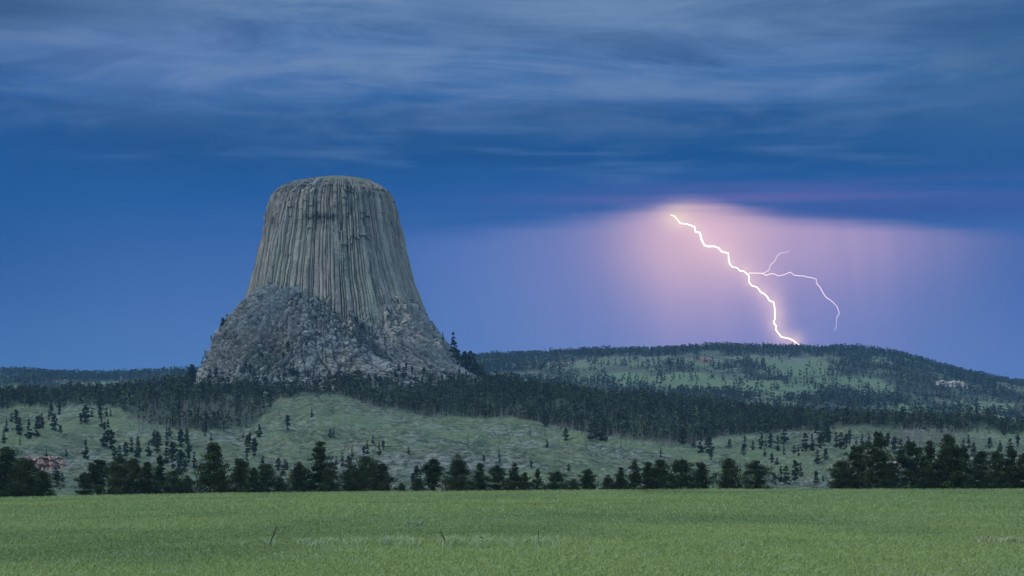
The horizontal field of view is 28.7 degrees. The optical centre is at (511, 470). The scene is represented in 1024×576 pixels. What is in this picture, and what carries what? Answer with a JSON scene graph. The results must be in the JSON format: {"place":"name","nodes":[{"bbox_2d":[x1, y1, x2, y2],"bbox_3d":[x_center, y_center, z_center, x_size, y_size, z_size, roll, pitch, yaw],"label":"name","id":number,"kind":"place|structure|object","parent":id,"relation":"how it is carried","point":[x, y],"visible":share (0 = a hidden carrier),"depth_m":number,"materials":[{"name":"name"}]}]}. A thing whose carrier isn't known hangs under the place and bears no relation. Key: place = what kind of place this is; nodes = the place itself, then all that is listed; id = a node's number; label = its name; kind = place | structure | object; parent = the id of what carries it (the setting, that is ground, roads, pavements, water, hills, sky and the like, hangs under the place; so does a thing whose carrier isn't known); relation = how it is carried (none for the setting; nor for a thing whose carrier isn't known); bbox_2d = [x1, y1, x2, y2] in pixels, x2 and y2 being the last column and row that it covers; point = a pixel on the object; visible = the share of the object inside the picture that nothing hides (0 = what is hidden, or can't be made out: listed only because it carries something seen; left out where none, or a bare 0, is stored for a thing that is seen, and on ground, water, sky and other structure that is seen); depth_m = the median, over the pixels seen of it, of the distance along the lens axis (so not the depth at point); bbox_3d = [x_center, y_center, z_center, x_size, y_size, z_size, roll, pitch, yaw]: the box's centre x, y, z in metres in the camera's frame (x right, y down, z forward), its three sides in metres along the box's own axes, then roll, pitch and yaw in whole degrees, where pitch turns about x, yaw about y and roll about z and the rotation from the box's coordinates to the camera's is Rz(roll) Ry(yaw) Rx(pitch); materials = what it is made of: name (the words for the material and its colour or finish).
{"place":"outdoors","nodes":[
{"label":"outdoors","id":0,"kind":"place"},
{"bbox_2d":[0,382,1023,495],"bbox_3d":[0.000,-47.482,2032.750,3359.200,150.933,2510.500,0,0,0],"label":"hillside","id":1,"kind":"structure","parent":0,"point":[74,435],"depth_m":1714.63,"materials":[{"name":"green plant"}]},
{"bbox_2d":[12,419,22,434],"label":"hill pine","id":2,"kind":"object","parent":1,"relation":"on","point":[18,428],"visible":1,"depth_m":1659.24,"materials":[{"name":"green plant"}]},
{"bbox_2d":[24,419,32,438],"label":"hill pine","id":3,"kind":"object","parent":1,"relation":"on","point":[28,435],"visible":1,"depth_m":1599.38,"materials":[{"name":"green plant"}]},
{"bbox_2d":[32,416,41,436],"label":"hill pine","id":4,"kind":"object","parent":1,"relation":"on","point":[36,427],"visible":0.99,"depth_m":1653.15,"materials":[{"name":"green plant"}]},
{"bbox_2d":[22,455,68,469],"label":"rock outcrop","id":5,"kind":"object","parent":1,"relation":"on","point":[50,462],"visible":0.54,"depth_m":1373.70,"materials":[{"name":"grey stone"}]},
{"bbox_2d":[49,415,58,430],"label":"hill pine","id":6,"kind":"object","parent":1,"relation":"on","point":[54,423],"visible":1,"depth_m":1773.17,"materials":[{"name":"green plant"}]},
{"bbox_2d":[81,440,88,458],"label":"hill pine","id":7,"kind":"object","parent":1,"relation":"on","point":[85,452],"visible":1,"depth_m":1413.14,"materials":[{"name":"green plant"}]},
{"bbox_2d":[82,405,91,423],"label":"hill pine","id":8,"kind":"object","parent":1,"relation":"on","point":[85,414],"visible":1,"depth_m":1863.33,"materials":[{"name":"green plant"}]},
{"bbox_2d":[99,422,110,447],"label":"hill pine","id":9,"kind":"object","parent":1,"relation":"on","point":[104,439],"visible":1,"depth_m":1556.86,"materials":[{"name":"green plant"}]},
{"bbox_2d":[106,429,116,448],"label":"hill pine","id":10,"kind":"object","parent":1,"relation":"on","point":[112,441],"visible":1,"depth_m":1563.34,"materials":[{"name":"green plant"}]},
{"bbox_2d":[122,442,129,455],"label":"hill pine","id":11,"kind":"object","parent":1,"relation":"on","point":[125,449],"visible":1,"depth_m":1491.45,"materials":[{"name":"green plant"}]},
{"bbox_2d":[133,436,141,457],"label":"hill pine","id":12,"kind":"object","parent":1,"relation":"on","point":[138,451],"visible":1,"depth_m":1502.94,"materials":[{"name":"green plant"}]},
{"bbox_2d":[151,431,162,452],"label":"hill pine","id":13,"kind":"object","parent":1,"relation":"on","point":[157,442],"visible":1,"depth_m":1532.93,"materials":[{"name":"green plant"}]},
{"bbox_2d":[162,443,170,462],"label":"hill pine","id":14,"kind":"object","parent":1,"relation":"on","point":[166,454],"visible":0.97,"depth_m":1419.35,"materials":[{"name":"green plant"}]},
{"bbox_2d":[167,442,177,468],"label":"hill pine","id":15,"kind":"object","parent":1,"relation":"on","point":[172,450],"visible":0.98,"depth_m":1401.21,"materials":[{"name":"green plant"}]},
{"bbox_2d":[175,449,187,474],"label":"hill pine","id":16,"kind":"object","parent":1,"relation":"on","point":[181,454],"visible":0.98,"depth_m":1323.02,"materials":[{"name":"green plant"}]},
{"bbox_2d":[177,429,185,446],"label":"hill pine","id":17,"kind":"object","parent":1,"relation":"on","point":[180,433],"visible":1,"depth_m":1653.43,"materials":[{"name":"green plant"}]},
{"bbox_2d":[184,444,192,463],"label":"hill pine","id":18,"kind":"object","parent":1,"relation":"on","point":[188,450],"visible":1,"depth_m":1431.36,"materials":[{"name":"green plant"}]},
{"bbox_2d":[244,435,252,451],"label":"hill pine","id":19,"kind":"object","parent":1,"relation":"on","point":[247,439],"visible":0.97,"depth_m":1617.32,"materials":[{"name":"green plant"}]},
{"bbox_2d":[249,437,258,456],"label":"hill pine","id":20,"kind":"object","parent":1,"relation":"on","point":[254,443],"visible":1,"depth_m":1521.02,"materials":[{"name":"green plant"}]},
{"bbox_2d":[195,175,479,392],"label":"rock tower","id":21,"kind":"structure","parent":1,"relation":"on","point":[342,266],"depth_m":2400.61,"materials":[{"name":"grey stone"}]},
{"bbox_2d":[185,364,196,380],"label":"hill pine","id":22,"kind":"object","parent":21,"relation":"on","point":[192,367],"visible":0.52,"depth_m":2467.89,"materials":[{"name":"green plant"}]},
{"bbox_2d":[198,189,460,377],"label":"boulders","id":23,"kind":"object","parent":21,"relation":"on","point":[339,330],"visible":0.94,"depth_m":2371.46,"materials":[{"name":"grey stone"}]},
{"bbox_2d":[448,332,456,354],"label":"hill pine","id":24,"kind":"object","parent":21,"relation":"on","point":[452,343],"visible":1,"depth_m":2428.88,"materials":[{"name":"green plant"}]},
{"bbox_2d":[344,456,356,470],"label":"hill pine","id":25,"kind":"object","parent":1,"relation":"on","point":[348,459],"visible":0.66,"depth_m":1269.44,"materials":[{"name":"green plant"}]},
{"bbox_2d":[460,351,468,370],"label":"hill pine","id":26,"kind":"object","parent":1,"relation":"on","point":[464,353],"visible":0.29,"depth_m":2468.64,"materials":[{"name":"green plant"}]},
{"bbox_2d":[464,350,481,374],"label":"hill pine","id":27,"kind":"object","parent":1,"relation":"on","point":[470,354],"visible":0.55,"depth_m":2468.04,"materials":[{"name":"green plant"}]},
{"bbox_2d":[0,369,1023,443],"bbox_3d":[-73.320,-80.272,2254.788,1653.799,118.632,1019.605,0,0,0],"label":"forest","id":28,"kind":"object","parent":1,"relation":"on","point":[769,417],"visible":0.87,"depth_m":2172.59,"materials":[{"name":"green plant"}]},
{"bbox_2d":[0,393,1023,490],"bbox_3d":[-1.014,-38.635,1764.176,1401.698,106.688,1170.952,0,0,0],"label":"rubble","id":29,"kind":"object","parent":1,"relation":"on","point":[518,446],"visible":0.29,"depth_m":1569.05,"materials":[{"name":"grey stone"}]},
{"bbox_2d":[1,395,1022,489],"bbox_3d":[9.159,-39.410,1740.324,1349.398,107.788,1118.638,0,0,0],"label":"shrub cover","id":30,"kind":"object","parent":1,"relation":"on","point":[430,442],"visible":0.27,"depth_m":1656.69,"materials":[{"name":"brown plant"}]},
{"bbox_2d":[103,381,1019,450],"bbox_3d":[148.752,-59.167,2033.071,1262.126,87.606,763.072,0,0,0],"label":"dead forest","id":31,"kind":"object","parent":1,"relation":"on","point":[914,437],"visible":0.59,"depth_m":1915.65,"materials":[{"name":"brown wood"}]},
{"bbox_2d":[585,419,594,440],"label":"hill pine","id":32,"kind":"object","parent":1,"relation":"on","point":[590,437],"visible":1,"depth_m":1743.28,"materials":[{"name":"green plant"}]},
{"bbox_2d":[678,426,688,443],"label":"hill pine","id":33,"kind":"object","parent":1,"relation":"on","point":[682,430],"visible":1,"depth_m":1761.18,"materials":[{"name":"green plant"}]},
{"bbox_2d":[697,436,705,452],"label":"hill pine","id":34,"kind":"object","parent":1,"relation":"on","point":[701,447],"visible":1,"depth_m":1689.29,"materials":[{"name":"green plant"}]},
{"bbox_2d":[704,436,714,452],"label":"hill pine","id":35,"kind":"object","parent":1,"relation":"on","point":[708,440],"visible":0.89,"depth_m":1689.27,"materials":[{"name":"green plant"}]},
{"bbox_2d":[779,426,789,443],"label":"hill pine","id":36,"kind":"object","parent":1,"relation":"on","point":[783,438],"visible":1,"depth_m":1778.95,"materials":[{"name":"green plant"}]},
{"bbox_2d":[780,465,791,484],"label":"hill pine","id":37,"kind":"object","parent":1,"relation":"on","point":[786,477],"visible":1,"depth_m":1221.55,"materials":[{"name":"green plant"}]},
{"bbox_2d":[791,460,803,480],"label":"hill pine","id":38,"kind":"object","parent":1,"relation":"on","point":[795,472],"visible":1,"depth_m":1269.09,"materials":[{"name":"green plant"}]},
{"bbox_2d":[801,432,809,451],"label":"hill pine","id":39,"kind":"object","parent":1,"relation":"on","point":[805,445],"visible":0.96,"depth_m":1604.90,"materials":[{"name":"green plant"}]},
{"bbox_2d":[815,434,825,447],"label":"hill pine","id":40,"kind":"object","parent":1,"relation":"on","point":[820,440],"visible":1,"depth_m":1581.29,"materials":[{"name":"green plant"}]},
{"bbox_2d":[837,432,845,449],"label":"hill pine","id":41,"kind":"object","parent":1,"relation":"on","point":[840,444],"visible":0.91,"depth_m":1599.23,"materials":[{"name":"green plant"}]},
{"bbox_2d":[890,437,898,452],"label":"hill pine","id":42,"kind":"object","parent":1,"relation":"on","point":[893,442],"visible":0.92,"depth_m":1485.19,"materials":[{"name":"green plant"}]},
{"bbox_2d":[894,438,905,455],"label":"hill pine","id":43,"kind":"object","parent":1,"relation":"on","point":[899,448],"visible":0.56,"depth_m":1467.12,"materials":[{"name":"green plant"}]},
{"bbox_2d":[0,487,1023,575],"bbox_3d":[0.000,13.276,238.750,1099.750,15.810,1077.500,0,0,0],"label":"field","id":44,"kind":"structure","parent":0,"point":[599,512],"depth_m":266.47,"materials":[{"name":"green plant"}]},
{"bbox_2d":[0,446,27,497],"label":"pine tree","id":45,"kind":"object","parent":44,"relation":"on","point":[7,457],"visible":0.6,"depth_m":659.82,"materials":[{"name":"green plant"}]},
{"bbox_2d":[0,457,46,496],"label":"pine tree","id":46,"kind":"object","parent":44,"relation":"on","point":[23,476],"visible":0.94,"depth_m":636.32,"materials":[{"name":"green plant"}]},
{"bbox_2d":[29,470,67,496],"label":"pine tree","id":47,"kind":"object","parent":44,"relation":"on","point":[46,479],"visible":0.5,"depth_m":648.46,"materials":[{"name":"green plant"}]},
{"bbox_2d":[68,472,95,495],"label":"pine tree","id":48,"kind":"object","parent":44,"relation":"on","point":[83,485],"visible":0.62,"depth_m":662.90,"materials":[{"name":"green plant"}]},
{"bbox_2d":[86,459,114,495],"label":"pine tree","id":49,"kind":"object","parent":44,"relation":"on","point":[97,468],"visible":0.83,"depth_m":650.30,"materials":[{"name":"green plant"}]},
{"bbox_2d":[97,456,144,494],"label":"pine tree","id":50,"kind":"object","parent":44,"relation":"on","point":[114,486],"visible":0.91,"depth_m":638.68,"materials":[{"name":"green plant"}]},
{"bbox_2d":[122,457,142,494],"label":"pine tree","id":51,"kind":"object","parent":44,"relation":"on","point":[134,463],"visible":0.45,"depth_m":660.90,"materials":[{"name":"green plant"}]},
{"bbox_2d":[129,461,162,494],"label":"pine tree","id":52,"kind":"object","parent":44,"relation":"on","point":[147,487],"visible":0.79,"depth_m":653.73,"materials":[{"name":"green plant"}]},
{"bbox_2d":[151,456,165,494],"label":"pine tree","id":53,"kind":"object","parent":44,"relation":"on","point":[160,470],"visible":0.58,"depth_m":662.21,"materials":[{"name":"green plant"}]},
{"bbox_2d":[155,470,191,493],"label":"pine tree","id":54,"kind":"object","parent":44,"relation":"on","point":[171,480],"visible":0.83,"depth_m":635.37,"materials":[{"name":"green plant"}]},
{"bbox_2d":[179,475,194,493],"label":"pine tree","id":55,"kind":"object","parent":44,"relation":"on","point":[188,479],"visible":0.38,"depth_m":655.25,"materials":[{"name":"green plant"}]},
{"bbox_2d":[186,442,232,493],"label":"pine tree","id":56,"kind":"object","parent":44,"relation":"on","point":[214,482],"visible":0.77,"depth_m":659.82,"materials":[{"name":"green plant"}]},
{"bbox_2d":[221,458,258,492],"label":"pine tree","id":57,"kind":"object","parent":44,"relation":"on","point":[238,483],"visible":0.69,"depth_m":650.95,"materials":[{"name":"green plant"}]},
{"bbox_2d":[240,467,265,492],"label":"pine tree","id":58,"kind":"object","parent":44,"relation":"on","point":[254,483],"visible":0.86,"depth_m":637.79,"materials":[{"name":"green plant"}]},
{"bbox_2d":[257,464,286,492],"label":"pine tree","id":59,"kind":"object","parent":44,"relation":"on","point":[267,475],"visible":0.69,"depth_m":641.91,"materials":[{"name":"green plant"}]},
{"bbox_2d":[283,461,317,492],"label":"pine tree","id":60,"kind":"object","parent":44,"relation":"on","point":[299,480],"visible":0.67,"depth_m":657.66,"materials":[{"name":"green plant"}]},
{"bbox_2d":[301,441,337,491],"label":"pine tree","id":61,"kind":"object","parent":44,"relation":"on","point":[319,466],"visible":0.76,"depth_m":651.26,"materials":[{"name":"green plant"}]},
{"bbox_2d":[310,468,342,492],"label":"pine tree","id":62,"kind":"object","parent":44,"relation":"on","point":[330,476],"visible":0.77,"depth_m":644.37,"materials":[{"name":"green plant"}]},
{"bbox_2d":[336,465,371,491],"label":"pine tree","id":63,"kind":"object","parent":44,"relation":"on","point":[344,474],"visible":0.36,"depth_m":662.09,"materials":[{"name":"green plant"}]},
{"bbox_2d":[337,454,393,491],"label":"pine tree","id":64,"kind":"object","parent":44,"relation":"on","point":[364,481],"visible":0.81,"depth_m":653.64,"materials":[{"name":"green plant"}]},
{"bbox_2d":[370,463,397,490],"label":"pine tree","id":65,"kind":"object","parent":44,"relation":"on","point":[384,468],"visible":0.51,"depth_m":660.37,"materials":[{"name":"green plant"}]},
{"bbox_2d":[408,478,428,491],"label":"pine tree","id":66,"kind":"object","parent":44,"relation":"on","point":[418,486],"visible":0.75,"depth_m":637.01,"materials":[{"name":"green plant"}]},
{"bbox_2d":[414,458,445,490],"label":"pine tree","id":67,"kind":"object","parent":44,"relation":"on","point":[432,469],"visible":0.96,"depth_m":657.12,"materials":[{"name":"green plant"}]},
{"bbox_2d":[431,454,478,491],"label":"pine tree","id":68,"kind":"object","parent":44,"relation":"on","point":[457,481],"visible":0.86,"depth_m":635.20,"materials":[{"name":"green plant"}]},
{"bbox_2d":[470,463,492,491],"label":"pine tree","id":69,"kind":"object","parent":44,"relation":"on","point":[479,483],"visible":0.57,"depth_m":659.54,"materials":[{"name":"green plant"}]},
{"bbox_2d":[482,465,509,491],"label":"pine tree","id":70,"kind":"object","parent":44,"relation":"on","point":[499,478],"visible":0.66,"depth_m":656.25,"materials":[{"name":"green plant"}]},
{"bbox_2d":[502,462,524,490],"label":"pine tree","id":71,"kind":"object","parent":44,"relation":"on","point":[513,483],"visible":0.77,"depth_m":644.43,"materials":[{"name":"green plant"}]},
{"bbox_2d":[516,472,532,490],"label":"pine tree","id":72,"kind":"object","parent":44,"relation":"on","point":[527,485],"visible":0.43,"depth_m":663.23,"materials":[{"name":"green plant"}]},
{"bbox_2d":[528,468,547,490],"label":"pine tree","id":73,"kind":"object","parent":44,"relation":"on","point":[537,482],"visible":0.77,"depth_m":638.38,"materials":[{"name":"green plant"}]},
{"bbox_2d":[541,471,568,490],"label":"pine tree","id":74,"kind":"object","parent":44,"relation":"on","point":[554,479],"visible":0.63,"depth_m":662.00,"materials":[{"name":"green plant"}]},
{"bbox_2d":[564,478,583,490],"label":"pine tree","id":75,"kind":"object","parent":44,"relation":"on","point":[573,484],"visible":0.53,"depth_m":639.74,"materials":[{"name":"green plant"}]},
{"bbox_2d":[578,469,599,490],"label":"pine tree","id":76,"kind":"object","parent":44,"relation":"on","point":[586,481],"visible":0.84,"depth_m":644.76,"materials":[{"name":"green plant"}]},
{"bbox_2d":[597,474,618,489],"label":"pine tree","id":77,"kind":"object","parent":44,"relation":"on","point":[607,482],"visible":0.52,"depth_m":660.06,"materials":[{"name":"green plant"}]},
{"bbox_2d":[610,467,628,489],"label":"pine tree","id":78,"kind":"object","parent":44,"relation":"on","point":[621,481],"visible":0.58,"depth_m":659.49,"materials":[{"name":"green plant"}]},
{"bbox_2d":[619,459,644,489],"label":"pine tree","id":79,"kind":"object","parent":44,"relation":"on","point":[635,478],"visible":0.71,"depth_m":651.89,"materials":[{"name":"green plant"}]},
{"bbox_2d":[640,462,656,489],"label":"pine tree","id":80,"kind":"object","parent":44,"relation":"on","point":[646,469],"visible":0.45,"depth_m":661.47,"materials":[{"name":"green plant"}]},
{"bbox_2d":[644,459,673,489],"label":"pine tree","id":81,"kind":"object","parent":44,"relation":"on","point":[658,473],"visible":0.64,"depth_m":652.46,"materials":[{"name":"green plant"}]},
{"bbox_2d":[658,459,700,489],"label":"pine tree","id":82,"kind":"object","parent":44,"relation":"on","point":[681,466],"visible":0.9,"depth_m":643.19,"materials":[{"name":"green plant"}]},
{"bbox_2d":[687,462,716,489],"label":"pine tree","id":83,"kind":"object","parent":44,"relation":"on","point":[701,478],"visible":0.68,"depth_m":650.29,"materials":[{"name":"green plant"}]},
{"bbox_2d":[711,458,743,489],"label":"pine tree","id":84,"kind":"object","parent":44,"relation":"on","point":[727,482],"visible":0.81,"depth_m":662.22,"materials":[{"name":"green plant"}]},
{"bbox_2d":[729,460,777,489],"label":"pine tree","id":85,"kind":"object","parent":44,"relation":"on","point":[754,467],"visible":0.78,"depth_m":651.76,"materials":[{"name":"green plant"}]},
{"bbox_2d":[822,459,856,489],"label":"pine tree","id":86,"kind":"object","parent":44,"relation":"on","point":[841,481],"visible":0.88,"depth_m":652.17,"materials":[{"name":"green plant"}]},
{"bbox_2d":[840,445,877,489],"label":"pine tree","id":87,"kind":"object","parent":44,"relation":"on","point":[858,451],"visible":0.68,"depth_m":653.32,"materials":[{"name":"green plant"}]},
{"bbox_2d":[855,432,903,489],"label":"pine tree","id":88,"kind":"object","parent":44,"relation":"on","point":[880,441],"visible":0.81,"depth_m":641.95,"materials":[{"name":"green plant"}]},
{"bbox_2d":[874,462,908,489],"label":"pine tree","id":89,"kind":"object","parent":44,"relation":"on","point":[890,475],"visible":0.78,"depth_m":636.67,"materials":[{"name":"green plant"}]},
{"bbox_2d":[893,441,936,488],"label":"pine tree","id":90,"kind":"object","parent":44,"relation":"on","point":[911,472],"visible":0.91,"depth_m":641.17,"materials":[{"name":"green plant"}]},
{"bbox_2d":[908,440,945,488],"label":"pine tree","id":91,"kind":"object","parent":44,"relation":"on","point":[930,450],"visible":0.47,"depth_m":651.99,"materials":[{"name":"green plant"}]},
{"bbox_2d":[925,433,970,488],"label":"pine tree","id":92,"kind":"object","parent":44,"relation":"on","point":[947,454],"visible":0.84,"depth_m":642.88,"materials":[{"name":"green plant"}]},
{"bbox_2d":[939,447,982,488],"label":"pine tree","id":93,"kind":"object","parent":44,"relation":"on","point":[965,476],"visible":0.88,"depth_m":641.73,"materials":[{"name":"green plant"}]},
{"bbox_2d":[964,451,993,488],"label":"pine tree","id":94,"kind":"object","parent":44,"relation":"on","point":[981,455],"visible":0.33,"depth_m":657.53,"materials":[{"name":"green plant"}]},
{"bbox_2d":[977,451,1012,488],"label":"pine tree","id":95,"kind":"object","parent":44,"relation":"on","point":[997,457],"visible":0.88,"depth_m":638.32,"materials":[{"name":"green plant"}]},
{"bbox_2d":[998,447,1023,489],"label":"pine tree","id":96,"kind":"object","parent":44,"relation":"on","point":[1012,455],"visible":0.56,"depth_m":657.37,"materials":[{"name":"green plant"}]},
{"bbox_2d":[1010,453,1023,488],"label":"pine tree","id":97,"kind":"object","parent":44,"relation":"on","point":[1021,468],"visible":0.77,"depth_m":653.96,"materials":[{"name":"green plant"}]},
{"bbox_2d":[0,348,1023,421],"bbox_3d":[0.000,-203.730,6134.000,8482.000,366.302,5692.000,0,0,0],"label":"hills","id":98,"kind":"structure","parent":0,"point":[794,362],"depth_m":5231.39,"materials":[{"name":"green plant"}]},
{"bbox_2d":[0,341,1023,422],"bbox_3d":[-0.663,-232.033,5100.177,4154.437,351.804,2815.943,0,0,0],"label":"distant forest","id":99,"kind":"object","parent":98,"relation":"on","point":[856,404],"visible":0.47,"depth_m":5339.23,"materials":[{"name":"green plant"}]},
{"bbox_2d":[936,380,967,388],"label":"rock outcrop","id":100,"kind":"object","parent":98,"relation":"on","point":[954,383],"visible":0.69,"depth_m":5247.98,"materials":[{"name":"grey stone"}]},
{"bbox_2d":[0,0,1023,380],"label":"sky","id":101,"kind":"structure","parent":0,"point":[537,159],"materials":[{"name":"blue"}]},
{"bbox_2d":[672,215,839,344],"bbox_3d":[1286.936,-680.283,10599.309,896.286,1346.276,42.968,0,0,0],"label":"lightning bolt","id":102,"kind":"object","parent":101,"relation":"in","point":[748,275],"visible":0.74,"depth_m":10596.79,"materials":[{"name":"white"}]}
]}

